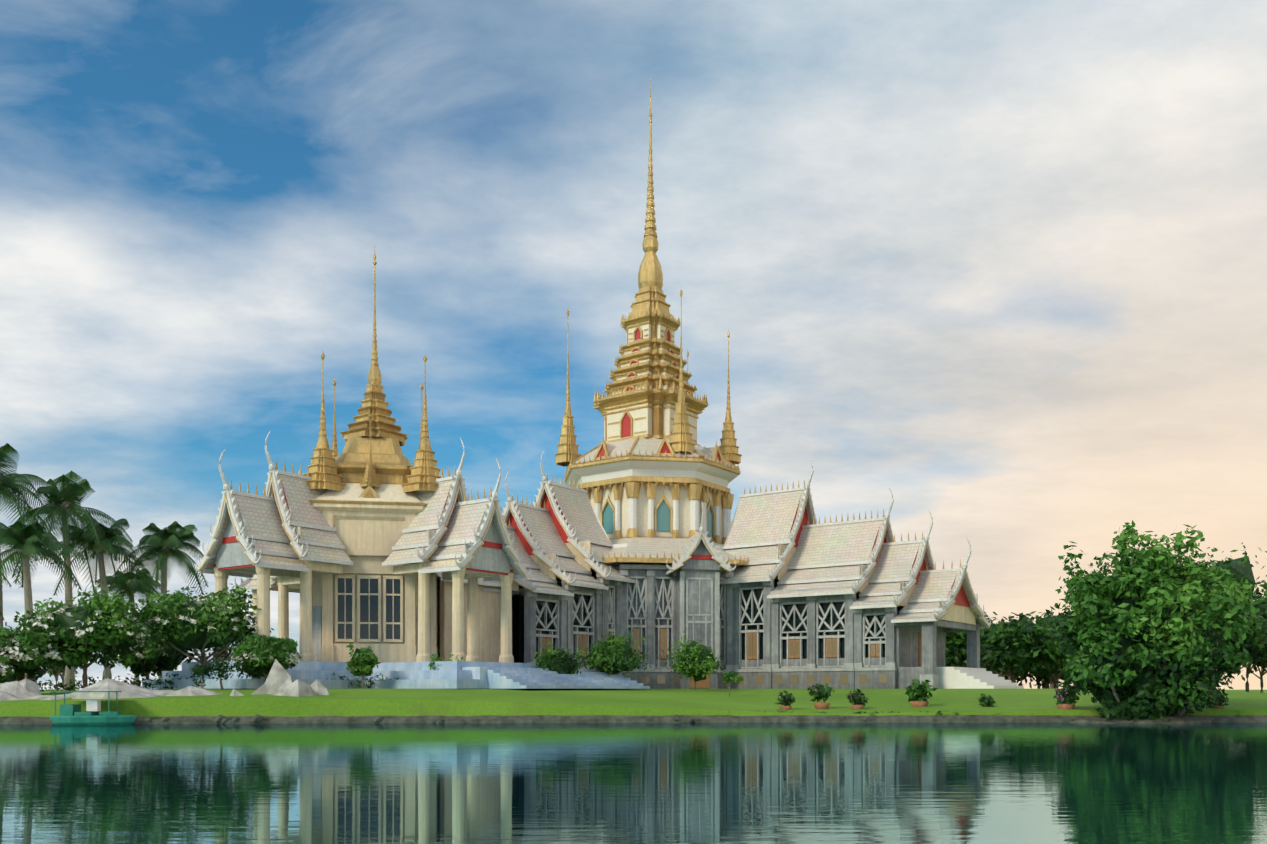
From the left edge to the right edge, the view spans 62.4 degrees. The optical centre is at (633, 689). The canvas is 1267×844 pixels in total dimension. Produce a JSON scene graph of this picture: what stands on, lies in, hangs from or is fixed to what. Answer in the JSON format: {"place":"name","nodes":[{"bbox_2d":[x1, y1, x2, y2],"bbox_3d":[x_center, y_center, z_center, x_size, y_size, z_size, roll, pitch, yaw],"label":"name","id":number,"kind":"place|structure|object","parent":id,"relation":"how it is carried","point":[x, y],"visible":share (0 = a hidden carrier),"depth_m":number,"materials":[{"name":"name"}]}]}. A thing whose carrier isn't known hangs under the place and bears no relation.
{"place":"outdoors","nodes":[
{"label":"outdoors","id":0,"kind":"place"},
{"bbox_2d":[0,723,1266,843],"bbox_3d":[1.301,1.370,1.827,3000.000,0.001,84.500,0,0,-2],"label":"pond water","id":1,"kind":"structure","parent":0,"point":[715,783],"depth_m":15.20,"materials":[{"name":"green liquid"}]},
{"bbox_2d":[49,691,135,724],"bbox_3d":[-20.804,0.760,40.371,2.991,1.380,1.455,0,0,-2],"label":"pedal boat","id":2,"kind":"object","parent":1,"relation":"on","point":[71,714],"visible":0.96,"depth_m":39.93,"materials":[{"name":"teal paint"}]},
{"bbox_2d":[86,700,100,710],"bbox_3d":[-20.844,0.635,40.405,0.400,0.430,0.400,0,0,-10],"label":"box","id":3,"kind":"object","parent":2,"relation":"on","point":[93,705],"visible":1,"depth_m":40.22,"materials":[{"name":"white"}]},
{"bbox_2d":[0,689,1266,716],"bbox_3d":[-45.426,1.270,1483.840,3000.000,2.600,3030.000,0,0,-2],"label":"lawn","id":4,"kind":"structure","parent":0,"point":[510,702],"depth_m":43.50,"materials":[{"name":"green plant"}]},
{"bbox_2d":[7,672,37,682],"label":"garden tree leaves","id":5,"kind":"object","parent":4,"relation":"on","point":[33,679],"visible":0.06,"depth_m":50.73,"materials":[{"name":"plant"}]},
{"bbox_2d":[0,478,171,690],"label":"palm trunks","id":6,"kind":"object","parent":4,"relation":"on","point":[69,674],"visible":0.35,"depth_m":70.25,"materials":[{"name":"grey plant"}]},
{"bbox_2d":[0,489,172,619],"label":"palm leaf","id":7,"kind":"object","parent":6,"relation":"on","point":[11,557],"visible":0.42,"depth_m":72.79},
{"bbox_2d":[0,443,207,602],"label":"palm leaf","id":8,"kind":"object","parent":6,"relation":"on","point":[17,533],"visible":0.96,"depth_m":70.57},
{"bbox_2d":[12,632,269,687],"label":"tree trunks","id":9,"kind":"object","parent":4,"relation":"on","point":[202,659],"visible":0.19,"depth_m":53.27,"materials":[{"name":"brown wood"}]},
{"bbox_2d":[0,598,299,675],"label":"frangipani flower","id":10,"kind":"object","parent":4,"relation":"on","point":[295,659],"visible":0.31,"depth_m":49.34,"materials":[{"name":"white plant"}]},
{"bbox_2d":[0,598,289,682],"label":"tree foliage","id":11,"kind":"object","parent":10,"relation":"attached to","point":[196,640],"visible":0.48,"depth_m":52.06,"materials":[{"name":"green plant"}]},
{"bbox_2d":[0,583,301,680],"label":"tree leaves","id":12,"kind":"object","parent":10,"relation":"on","point":[259,641],"visible":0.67,"depth_m":49.81,"materials":[{"name":"green plant"}]},
{"bbox_2d":[0,659,329,700],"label":"rock","id":13,"kind":"object","parent":4,"relation":"on","point":[278,681],"visible":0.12,"depth_m":43.79,"materials":[{"name":"grey stone"}]},
{"bbox_2d":[36,632,742,692],"bbox_3d":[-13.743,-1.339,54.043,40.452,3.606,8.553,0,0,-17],"label":"bushes","id":14,"kind":"object","parent":4,"relation":"on","point":[564,663],"visible":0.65,"depth_m":56.65,"materials":[{"name":"green plant"}]},
{"bbox_2d":[50,714,867,723],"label":"kerb stones","id":15,"kind":"structure","parent":4,"relation":"on","point":[256,718],"depth_m":41.42,"materials":[{"name":"grey stone"}]},
{"bbox_2d":[201,643,734,696],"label":"shrub stems","id":16,"kind":"object","parent":4,"relation":"on","point":[222,688],"visible":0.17,"depth_m":53.05,"materials":[{"name":"brown wood"}]},
{"bbox_2d":[346,627,743,684],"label":"bushes","id":17,"kind":"object","parent":4,"relation":"on","point":[676,666],"visible":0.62,"depth_m":61.09,"materials":[{"name":"green plant"}]},
{"bbox_2d":[142,78,1023,688],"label":"temple","id":18,"kind":"structure","parent":4,"relation":"on","point":[386,552],"depth_m":69.91,"materials":[{"name":"paint"}]},
{"bbox_2d":[0,715,1266,723],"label":"bank","id":19,"kind":"structure","parent":4,"relation":"on","point":[683,719],"depth_m":42.59,"materials":[{"name":"stone"}]},
{"bbox_2d":[698,711,1080,714],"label":"bank stones","id":20,"kind":"object","parent":19,"relation":"on","point":[889,712],"visible":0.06,"depth_m":43.01,"materials":[{"name":"grey stone"}]},
{"bbox_2d":[764,710,1239,715],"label":"bank stones","id":21,"kind":"object","parent":19,"relation":"on","point":[890,712],"visible":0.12,"depth_m":43.12,"materials":[{"name":"grey stone"}]},
{"bbox_2d":[46,635,1266,692],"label":"tree trunks","id":22,"kind":"object","parent":4,"relation":"on","point":[1055,676],"visible":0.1,"depth_m":132.51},
{"bbox_2d":[19,543,1266,687],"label":"tree leaves","id":23,"kind":"object","parent":22,"relation":"attached to","point":[999,657],"visible":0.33,"depth_m":118.16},
{"bbox_2d":[780,701,1223,709],"bbox_3d":[15.616,0.809,44.870,18.504,0.582,2.270,0,0,9],"label":"pot","id":24,"kind":"object","parent":4,"relation":"on","point":[821,705],"visible":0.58,"depth_m":45.41,"materials":[{"name":"ceramic"}]},
{"bbox_2d":[774,679,1228,706],"bbox_3d":[15.592,0.221,44.963,18.947,1.371,2.367,0,0,8],"label":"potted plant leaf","id":25,"kind":"object","parent":24,"relation":"in","point":[912,688],"visible":0.62,"depth_m":45.62,"materials":[{"name":"green plant"}]},
{"bbox_2d":[778,680,1228,706],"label":"shrubs","id":26,"kind":"object","parent":24,"relation":"on","point":[820,688],"visible":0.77,"depth_m":45.40,"materials":[{"name":"green plant"}]},
{"bbox_2d":[780,683,1225,702],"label":"flowers","id":27,"kind":"object","parent":4,"relation":"on","point":[994,696],"visible":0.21,"depth_m":43.81,"materials":[{"name":"plant"}]},
{"bbox_2d":[1069,715,1210,723],"bbox_3d":[20.732,1.492,42.650,6.400,0.959,3.366,0,0,-2],"label":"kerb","id":28,"kind":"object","parent":4,"relation":"on","point":[1177,719],"visible":0.35,"depth_m":41.78,"materials":[{"name":"stone"}]},
{"bbox_2d":[1084,559,1217,717],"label":"tree branches","id":29,"kind":"object","parent":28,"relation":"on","point":[1118,700],"visible":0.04,"depth_m":41.80,"materials":[{"name":"brown wood"}]},
{"bbox_2d":[1050,567,1242,720],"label":"tree leaves","id":30,"kind":"object","parent":29,"relation":"attached to","point":[1150,676],"visible":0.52,"depth_m":41.61,"materials":[{"name":"green plant"}]},
{"bbox_2d":[1055,540,1263,720],"bbox_3d":[21.007,-2.332,42.250,7.627,7.520,5.448,0,0,8],"label":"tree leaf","id":31,"kind":"object","parent":29,"relation":"attached to","point":[1100,605],"visible":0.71,"depth_m":41.00,"materials":[{"name":"green plant"}]},
{"bbox_2d":[1065,520,1253,657],"bbox_3d":[21.332,-4.023,42.004,7.349,5.607,5.441,0,0,-2],"label":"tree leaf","id":32,"kind":"object","parent":31,"relation":"on","point":[1195,576],"visible":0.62,"depth_m":40.77,"materials":[{"name":"green plant"}]},
{"bbox_2d":[0,0,1266,689],"label":"sky","id":33,"kind":"structure","parent":0,"point":[998,267],"materials":[{"name":"blue"}]}
]}

